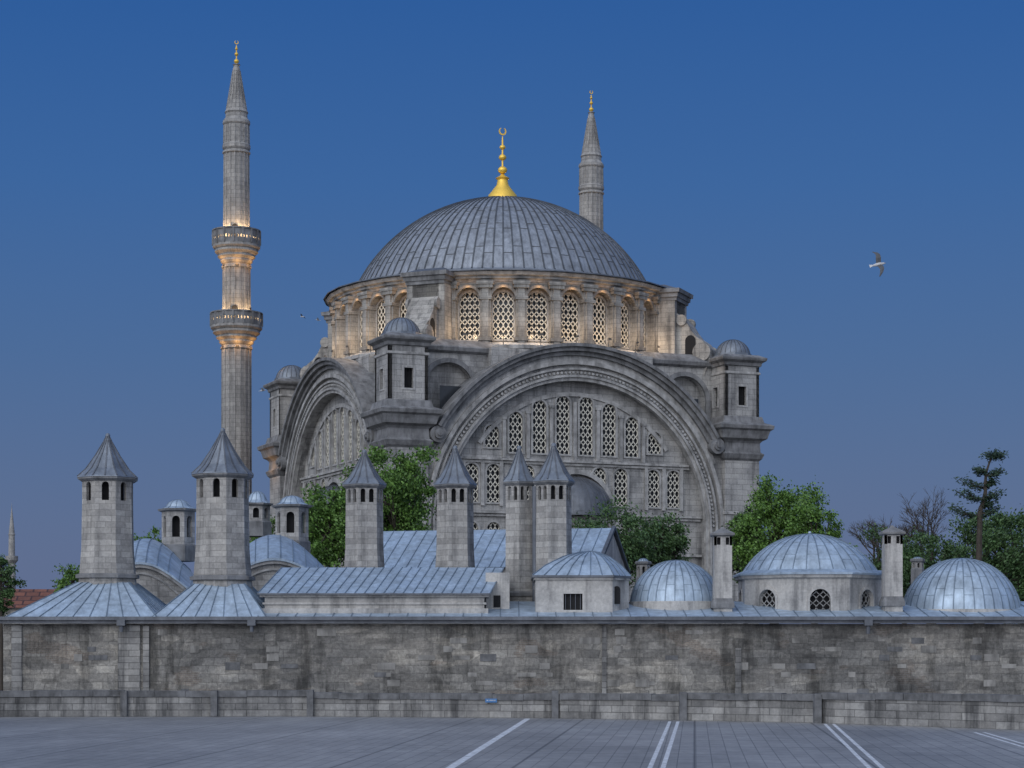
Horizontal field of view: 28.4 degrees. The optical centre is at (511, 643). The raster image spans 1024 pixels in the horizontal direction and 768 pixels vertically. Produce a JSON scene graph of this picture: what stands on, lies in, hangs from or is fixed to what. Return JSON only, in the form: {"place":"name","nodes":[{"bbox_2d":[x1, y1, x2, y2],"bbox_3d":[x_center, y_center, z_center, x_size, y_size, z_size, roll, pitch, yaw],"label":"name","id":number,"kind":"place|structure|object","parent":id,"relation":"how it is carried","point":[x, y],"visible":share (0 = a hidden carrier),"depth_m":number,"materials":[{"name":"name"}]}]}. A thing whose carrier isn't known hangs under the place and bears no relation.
{"place":"outdoors","nodes":[
{"label":"outdoors","id":0,"kind":"place"},
{"bbox_2d":[3,589,61,623],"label":"tiled house","id":1,"kind":"structure","parent":0,"point":[23,598],"depth_m":135.66,"materials":[{"name":"tile"}]},
{"bbox_2d":[332,301,344,357],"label":"drum pilasters","id":2,"kind":"object","parent":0,"point":[339,336],"visible":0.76,"depth_m":187.60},
{"bbox_2d":[339,296,358,356],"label":"drum pilasters","id":3,"kind":"object","parent":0,"point":[351,331],"visible":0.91,"depth_m":184.80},
{"bbox_2d":[351,291,376,352],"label":"drum pilasters","id":4,"kind":"object","parent":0,"point":[368,321],"visible":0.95,"depth_m":182.29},
{"bbox_2d":[369,287,399,325],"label":"drum pilasters","id":5,"kind":"object","parent":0,"point":[387,294],"visible":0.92,"depth_m":180.13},
{"bbox_2d":[265,573,628,616],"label":"plaster walls","id":6,"kind":"structure","parent":0,"point":[597,595],"depth_m":100.90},
{"bbox_2d":[494,586,619,609],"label":"dark openings","id":7,"kind":"object","parent":6,"relation":"in","point":[616,597],"visible":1,"depth_m":101.10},
{"bbox_2d":[451,281,459,339],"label":"drum pilasters","id":8,"kind":"object","parent":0,"point":[454,287],"visible":0.34,"depth_m":177.24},
{"bbox_2d":[460,293,479,339],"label":"drum lattices","id":9,"kind":"object","parent":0,"point":[469,317],"visible":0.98,"depth_m":177.91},
{"bbox_2d":[461,294,479,339],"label":"drum panes","id":10,"kind":"object","parent":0,"point":[469,314],"visible":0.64,"depth_m":178.27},
{"bbox_2d":[456,280,493,341],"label":"drum pilasters","id":11,"kind":"object","parent":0,"point":[483,290],"visible":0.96,"depth_m":176.60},
{"bbox_2d":[326,270,662,359],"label":"drum cornice","id":12,"kind":"structure","parent":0,"point":[651,290],"depth_m":178.32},
{"bbox_2d":[368,526,629,623],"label":"gabled hall","id":13,"kind":"structure","parent":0,"point":[410,549],"depth_m":117.08,"materials":[{"name":"paint"}]},
{"bbox_2d":[493,293,512,338],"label":"drum panes","id":14,"kind":"object","parent":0,"point":[503,314],"visible":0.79,"depth_m":178.01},
{"bbox_2d":[493,292,512,338],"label":"drum lattices","id":15,"kind":"object","parent":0,"point":[502,316],"visible":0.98,"depth_m":177.66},
{"bbox_2d":[491,280,529,342],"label":"drum pilasters","id":16,"kind":"object","parent":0,"point":[518,288],"visible":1,"depth_m":176.64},
{"bbox_2d":[0,716,1023,767],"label":"plaza","id":17,"kind":"structure","parent":0,"point":[239,742],"depth_m":69.40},
{"bbox_2d":[0,690,1023,729],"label":"plaza parapet","id":18,"kind":"structure","parent":17,"relation":"on","point":[992,711],"depth_m":92.62,"materials":[{"name":"stone"}]},
{"bbox_2d":[446,719,1023,767],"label":"painted markings","id":19,"kind":"object","parent":17,"relation":"on","point":[507,731],"visible":1,"depth_m":67.96,"materials":[{"name":"paint"}]},
{"bbox_2d":[0,0,1023,623],"label":"sky","id":20,"kind":"structure","parent":0,"point":[758,156],"materials":[{"name":"blue"}]},
{"bbox_2d":[527,294,545,339],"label":"drum panes","id":21,"kind":"object","parent":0,"point":[534,317],"visible":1,"depth_m":178.33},
{"bbox_2d":[527,293,546,339],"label":"drum lattices","id":22,"kind":"object","parent":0,"point":[536,317],"visible":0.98,"depth_m":177.97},
{"bbox_2d":[527,281,565,343],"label":"drum pilasters","id":23,"kind":"object","parent":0,"point":[552,290],"visible":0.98,"depth_m":177.28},
{"bbox_2d":[561,295,575,341],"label":"drum panes","id":24,"kind":"object","parent":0,"point":[568,316],"visible":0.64,"depth_m":179.25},
{"bbox_2d":[561,295,577,341],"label":"drum lattices","id":25,"kind":"object","parent":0,"point":[568,318],"visible":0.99,"depth_m":178.90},
{"bbox_2d":[561,284,597,343],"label":"drum pilasters","id":26,"kind":"object","parent":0,"point":[584,292],"visible":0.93,"depth_m":178.49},
{"bbox_2d":[593,297,604,343],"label":"drum lattices","id":27,"kind":"object","parent":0,"point":[600,321],"visible":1,"depth_m":180.43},
{"bbox_2d":[593,287,625,349],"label":"drum pilasters","id":28,"kind":"object","parent":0,"point":[612,297],"visible":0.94,"depth_m":180.22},
{"bbox_2d":[621,291,648,351],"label":"drum pilasters","id":29,"kind":"object","parent":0,"point":[635,300],"visible":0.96,"depth_m":182.41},
{"bbox_2d":[644,296,659,351],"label":"drum pilasters","id":30,"kind":"object","parent":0,"point":[651,304],"visible":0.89,"depth_m":184.97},
{"bbox_2d":[910,557,924,583],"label":"roof lantern","id":31,"kind":"object","parent":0,"point":[917,568],"visible":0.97,"depth_m":109.74,"materials":[{"name":"stone"}]},
{"label":"ground","id":32,"kind":"structure","parent":0,"visible":0},
{"bbox_2d":[5,507,17,588],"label":"distant minaret","id":33,"kind":"object","parent":32,"relation":"on","point":[13,559],"visible":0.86,"depth_m":599.20,"materials":[{"name":"stone"}]},
{"bbox_2d":[0,553,26,689],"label":"broadleaf tree","id":34,"kind":"object","parent":32,"relation":"on","point":[7,591],"visible":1,"depth_m":127.88,"materials":[{"name":"green plant"}]},
{"bbox_2d":[51,562,79,591],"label":"broadleaf tree","id":35,"kind":"object","parent":32,"relation":"on","point":[69,575],"visible":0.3,"depth_m":127.59,"materials":[{"name":"green plant"}]},
{"bbox_2d":[62,538,193,623],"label":"vaulted hall","id":36,"kind":"structure","parent":32,"relation":"on","point":[164,572],"depth_m":111.19,"materials":[{"name":"metal"}]},
{"bbox_2d":[158,499,195,561],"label":"roof lantern","id":37,"kind":"object","parent":36,"relation":"on","point":[178,527],"visible":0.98,"depth_m":117.34,"materials":[{"name":"stone"}]},
{"bbox_2d":[210,41,262,539],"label":"minaret","id":38,"kind":"object","parent":32,"relation":"on","point":[236,323],"visible":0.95,"depth_m":203.80,"materials":[{"name":"stone"}]},
{"bbox_2d":[185,535,362,623],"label":"vaulted hall","id":39,"kind":"structure","parent":32,"relation":"on","point":[271,556],"depth_m":111.34,"materials":[{"name":"metal"}]},
{"bbox_2d":[249,491,272,536],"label":"roof lantern","id":40,"kind":"object","parent":39,"relation":"on","point":[260,524],"visible":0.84,"depth_m":129.34,"materials":[{"name":"stone"}]},
{"bbox_2d":[271,495,312,552],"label":"roof lantern","id":41,"kind":"object","parent":39,"relation":"on","point":[291,511],"visible":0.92,"depth_m":117.40,"materials":[{"name":"stone"}]},
{"bbox_2d":[270,476,284,534],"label":"corner pier","id":42,"kind":"structure","parent":32,"relation":"on","point":[276,488],"depth_m":200.27,"materials":[{"name":"stone"}]},
{"bbox_2d":[269,394,292,525],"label":"turret trim","id":43,"kind":"structure","parent":42,"relation":"on","point":[284,395],"depth_m":200.06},
{"bbox_2d":[270,389,294,436],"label":"corner turret","id":44,"kind":"object","parent":43,"relation":"attached to","point":[281,404],"visible":0.38,"depth_m":199.31,"materials":[{"name":"stone"}]},
{"bbox_2d":[300,475,345,567],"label":"broadleaf tree","id":45,"kind":"object","parent":32,"relation":"on","point":[327,542],"visible":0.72,"depth_m":130.33,"materials":[{"name":"green plant"}]},
{"bbox_2d":[301,394,363,623],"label":"tympanum wall","id":46,"kind":"structure","parent":32,"relation":"on","point":[331,403],"depth_m":189.84,"materials":[{"name":"stone"}]},
{"bbox_2d":[305,407,364,489],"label":"window frames","id":47,"kind":"structure","parent":46,"relation":"attached to","point":[332,444],"depth_m":187.93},
{"bbox_2d":[306,409,365,499],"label":"window lattices","id":48,"kind":"object","parent":47,"relation":"in","point":[358,437],"depth_m":187.60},
{"bbox_2d":[295,354,374,497],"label":"great arch wall","id":49,"kind":"structure","parent":32,"relation":"on","point":[367,362],"depth_m":192.17,"materials":[{"name":"stone"}]},
{"bbox_2d":[275,357,374,469],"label":"cornice mouldings","id":50,"kind":"object","parent":49,"relation":"attached to","point":[359,376],"visible":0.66,"depth_m":185.57,"materials":[{"name":"stone"}]},
{"bbox_2d":[283,369,374,567],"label":"arch mouldings","id":51,"kind":"object","parent":49,"relation":"attached to","point":[317,396],"visible":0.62,"depth_m":188.57,"materials":[{"name":"stone"}]},
{"bbox_2d":[11,625,740,693],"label":"dressed piers","id":52,"kind":"structure","parent":32,"relation":"on","point":[129,658],"depth_m":99.89,"materials":[{"name":"stone"}]},
{"bbox_2d":[357,442,440,530],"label":"broadleaf tree","id":53,"kind":"object","parent":32,"relation":"on","point":[404,488],"visible":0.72,"depth_m":132.76,"materials":[{"name":"green plant"}]},
{"bbox_2d":[375,447,427,526],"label":"corner pier","id":54,"kind":"structure","parent":32,"relation":"on","point":[405,450],"depth_m":170.11,"materials":[{"name":"stone"}]},
{"bbox_2d":[374,350,429,505],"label":"turret trim","id":55,"kind":"structure","parent":54,"relation":"on","point":[400,352],"depth_m":170.22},
{"bbox_2d":[375,345,427,401],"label":"corner turret","id":56,"kind":"object","parent":55,"relation":"attached to","point":[392,364],"visible":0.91,"depth_m":170.25,"materials":[{"name":"stone"}]},
{"bbox_2d":[3,624,1023,694],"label":"rubble wall","id":57,"kind":"structure","parent":32,"relation":"on","point":[347,658],"depth_m":100.00,"materials":[{"name":"stone"}]},
{"bbox_2d":[0,575,1023,622],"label":"eave edge","id":58,"kind":"object","parent":57,"relation":"on","point":[515,619],"visible":0.89,"depth_m":99.55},
{"bbox_2d":[117,620,872,633],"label":"gutter heads","id":59,"kind":"object","parent":58,"relation":"attached to","point":[121,624],"visible":1,"depth_m":99.25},
{"bbox_2d":[5,551,1023,616],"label":"lead seams","id":60,"kind":"object","parent":58,"relation":"on","point":[253,592],"visible":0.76,"depth_m":101.95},
{"bbox_2d":[7,551,1023,616],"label":"lead sheets","id":61,"kind":"object","parent":58,"relation":"on","point":[526,608],"visible":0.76,"depth_m":101.09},
{"bbox_2d":[76,433,139,585],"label":"stone chimney","id":62,"kind":"object","parent":61,"relation":"on","point":[107,477],"visible":1,"depth_m":102.55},
{"bbox_2d":[190,428,254,588],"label":"stone chimney","id":63,"kind":"object","parent":61,"relation":"on","point":[222,474],"visible":0.99,"depth_m":102.17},
{"bbox_2d":[342,449,386,567],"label":"stone chimney","id":64,"kind":"object","parent":61,"relation":"on","point":[364,485],"visible":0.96,"depth_m":107.26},
{"bbox_2d":[433,446,476,567],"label":"stone chimney","id":65,"kind":"object","parent":61,"relation":"on","point":[455,484],"visible":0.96,"depth_m":107.27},
{"bbox_2d":[503,446,534,600],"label":"stone chimney","id":66,"kind":"object","parent":61,"relation":"on","point":[518,479],"visible":0.94,"depth_m":105.40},
{"bbox_2d":[533,443,574,589],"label":"stone chimney","id":67,"kind":"object","parent":61,"relation":"on","point":[553,481],"visible":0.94,"depth_m":104.32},
{"bbox_2d":[532,486,535,600],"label":"drain pipe","id":68,"kind":"object","parent":67,"relation":"attached to","point":[533,533],"visible":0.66,"depth_m":104.80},
{"bbox_2d":[710,527,734,611],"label":"slim chimney","id":69,"kind":"object","parent":61,"relation":"on","point":[722,600],"visible":0.99,"depth_m":101.15,"materials":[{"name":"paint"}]},
{"bbox_2d":[733,531,882,616],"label":"domed kiosk","id":70,"kind":"object","parent":61,"relation":"on","point":[805,572],"visible":0.86,"depth_m":102.17,"materials":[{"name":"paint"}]},
{"bbox_2d":[879,525,905,611],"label":"slim chimney","id":71,"kind":"object","parent":61,"relation":"on","point":[892,599],"visible":0.99,"depth_m":101.15,"materials":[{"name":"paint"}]},
{"bbox_2d":[60,628,1015,693],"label":"patched blocks","id":72,"kind":"structure","parent":57,"relation":"attached to","point":[582,640],"depth_m":99.98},
{"bbox_2d":[260,577,1020,616],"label":"plaster cornices","id":73,"kind":"object","parent":57,"relation":"on","point":[679,605],"visible":0.49,"depth_m":100.72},
{"bbox_2d":[630,558,1020,608],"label":"dome lead sheets","id":74,"kind":"object","parent":73,"relation":"on","point":[938,599],"visible":0.82,"depth_m":102.02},
{"bbox_2d":[428,347,721,623],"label":"great arch wall","id":75,"kind":"structure","parent":32,"relation":"on","point":[495,355],"depth_m":177.28,"materials":[{"name":"stone"}]},
{"bbox_2d":[323,268,665,306],"bbox_3d":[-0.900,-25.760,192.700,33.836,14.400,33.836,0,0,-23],"label":"cornice","id":76,"kind":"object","parent":75,"relation":"on","point":[328,294],"visible":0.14,"depth_m":178.90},
{"bbox_2d":[359,196,645,280],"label":"dome battens","id":77,"kind":"object","parent":76,"relation":"on","point":[605,234],"visible":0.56,"depth_m":183.95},
{"bbox_2d":[361,196,644,280],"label":"dome lead","id":78,"kind":"object","parent":76,"relation":"on","point":[508,260],"visible":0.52,"depth_m":181.88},
{"bbox_2d":[488,128,516,195],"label":"gilded finial","id":79,"kind":"object","parent":78,"relation":"on","point":[502,187],"visible":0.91,"depth_m":192.20,"materials":[{"name":"gold metal"}]},
{"bbox_2d":[428,355,723,623],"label":"arch mouldings","id":80,"kind":"object","parent":75,"relation":"attached to","point":[483,392],"visible":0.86,"depth_m":177.79,"materials":[{"name":"stone"}]},
{"bbox_2d":[429,343,724,454],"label":"cornice mouldings","id":81,"kind":"object","parent":75,"relation":"attached to","point":[479,380],"visible":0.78,"depth_m":176.32,"materials":[{"name":"stone"}]},
{"bbox_2d":[460,382,700,623],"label":"tympanum wall","id":82,"kind":"structure","parent":32,"relation":"on","point":[672,454],"depth_m":179.15,"materials":[{"name":"stone"}]},
{"bbox_2d":[440,385,697,534],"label":"window panes","id":83,"kind":"object","parent":82,"relation":"attached to","point":[447,393],"visible":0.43,"depth_m":177.78,"materials":[{"name":"black glass"}]},
{"bbox_2d":[466,397,678,534],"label":"window lattices","id":84,"kind":"object","parent":82,"relation":"attached to","point":[580,450],"depth_m":178.17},
{"bbox_2d":[466,396,679,546],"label":"window frames","id":85,"kind":"structure","parent":82,"relation":"attached to","point":[570,442],"depth_m":177.76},
{"bbox_2d":[578,90,603,229],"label":"minaret","id":86,"kind":"object","parent":32,"relation":"on","point":[591,184],"visible":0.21,"depth_m":222.54,"materials":[{"name":"stone"}]},
{"bbox_2d":[572,494,665,587],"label":"broadleaf tree","id":87,"kind":"object","parent":32,"relation":"on","point":[634,544],"visible":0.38,"depth_m":137.04,"materials":[{"name":"green plant"}]},
{"bbox_2d":[642,508,693,623],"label":"broadleaf tree","id":88,"kind":"object","parent":32,"relation":"on","point":[672,543],"visible":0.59,"depth_m":139.35,"materials":[{"name":"green plant"}]},
{"bbox_2d":[722,460,758,623],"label":"corner pier","id":89,"kind":"structure","parent":32,"relation":"on","point":[738,479],"depth_m":182.38,"materials":[{"name":"stone"}]},
{"bbox_2d":[711,366,758,417],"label":"corner turret","id":90,"kind":"object","parent":89,"relation":"on","point":[727,383],"visible":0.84,"depth_m":182.72,"materials":[{"name":"stone"}]},
{"bbox_2d":[711,370,759,514],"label":"turret trim","id":91,"kind":"structure","parent":89,"relation":"on","point":[738,405],"depth_m":182.72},
{"bbox_2d":[721,504,765,623],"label":"broadleaf tree","id":92,"kind":"object","parent":32,"relation":"on","point":[737,569],"visible":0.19,"depth_m":144.67,"materials":[{"name":"green plant"}]},
{"bbox_2d":[724,470,829,623],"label":"broadleaf tree","id":93,"kind":"object","parent":32,"relation":"on","point":[778,510],"visible":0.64,"depth_m":140.81,"materials":[{"name":"green plant"}]},
{"bbox_2d":[784,501,857,623],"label":"broadleaf tree","id":94,"kind":"object","parent":32,"relation":"on","point":[813,514],"visible":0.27,"depth_m":137.89,"materials":[{"name":"green plant"}]},
{"bbox_2d":[847,518,888,558],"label":"bare tree","id":95,"kind":"object","parent":32,"relation":"on","point":[862,533],"visible":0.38,"depth_m":153.12,"materials":[{"name":"brown plant"}]},
{"bbox_2d":[857,523,924,623],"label":"broadleaf tree","id":96,"kind":"object","parent":32,"relation":"on","point":[877,562],"visible":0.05,"depth_m":141.39,"materials":[{"name":"green plant"}]},
{"bbox_2d":[897,485,950,623],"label":"bare tree","id":97,"kind":"object","parent":32,"relation":"on","point":[924,513],"visible":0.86,"depth_m":151.19,"materials":[{"name":"brown plant"}]},
{"bbox_2d":[903,524,971,623],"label":"broadleaf tree","id":98,"kind":"object","parent":32,"relation":"on","point":[916,550],"visible":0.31,"depth_m":131.25,"materials":[{"name":"green plant"}]},
{"bbox_2d":[947,447,1008,623],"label":"conifer tree","id":99,"kind":"object","parent":32,"relation":"on","point":[985,499],"visible":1,"depth_m":127.85,"materials":[{"name":"green plant"}]},
{"bbox_2d":[934,506,1023,623],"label":"broadleaf tree","id":100,"kind":"object","parent":32,"relation":"on","point":[965,537],"visible":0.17,"depth_m":149.23,"materials":[{"name":"green plant"}]},
{"bbox_2d":[968,507,1023,623],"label":"broadleaf tree","id":101,"kind":"object","parent":32,"relation":"on","point":[993,543],"visible":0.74,"depth_m":138.71,"materials":[{"name":"green plant"}]},
{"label":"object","id":102,"kind":"object","parent":32,"relation":"on","visible":0},
{"bbox_2d":[257,312,331,477],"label":"corner cornice","id":103,"kind":"structure","parent":102,"relation":"on","point":[269,449],"depth_m":199.18,"materials":[{"name":"stone"}]},
{"bbox_2d":[274,365,300,379],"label":"turret dome lead","id":104,"kind":"object","parent":103,"relation":"on","point":[288,372],"visible":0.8,"depth_m":199.88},
{"bbox_2d":[360,269,496,449],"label":"corner cornice","id":105,"kind":"structure","parent":102,"relation":"on","point":[399,422],"depth_m":170.35,"materials":[{"name":"stone"}]},
{"bbox_2d":[381,318,421,334],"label":"turret dome lead","id":106,"kind":"object","parent":105,"relation":"on","point":[401,326],"visible":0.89,"depth_m":170.48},
{"bbox_2d":[405,283,451,338],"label":"scroll buttress","id":107,"kind":"structure","parent":105,"relation":"on","point":[425,304],"depth_m":175.75,"materials":[{"name":"stone"}]},
{"bbox_2d":[428,352,486,407],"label":"pendentive block","id":108,"kind":"structure","parent":102,"relation":"on","point":[448,374],"depth_m":174.82,"materials":[{"name":"stone"}]},
{"bbox_2d":[571,477,614,516],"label":"canopy roof lead","id":109,"kind":"object","parent":102,"relation":"on","point":[585,492],"visible":0.59,"depth_m":174.92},
{"bbox_2d":[655,366,710,417],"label":"pendentive block","id":110,"kind":"structure","parent":102,"relation":"on","point":[692,387],"depth_m":184.04,"materials":[{"name":"stone"}]},
{"bbox_2d":[658,300,716,374],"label":"scroll buttress","id":111,"kind":"structure","parent":110,"relation":"on","point":[676,327],"depth_m":184.66,"materials":[{"name":"stone"}]},
{"bbox_2d":[639,287,774,460],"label":"corner cornice","id":112,"kind":"structure","parent":102,"relation":"on","point":[742,437],"depth_m":182.54,"materials":[{"name":"stone"}]},
{"bbox_2d":[713,340,750,356],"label":"turret dome lead","id":113,"kind":"object","parent":112,"relation":"on","point":[736,350],"visible":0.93,"depth_m":182.99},
{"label":"pendentive block","id":114,"kind":"object","parent":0,"visible":0},
{"bbox_2d":[300,323,331,377],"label":"scroll buttress","id":115,"kind":"structure","parent":114,"relation":"on","point":[326,346],"depth_m":198.22,"materials":[{"name":"stone"}]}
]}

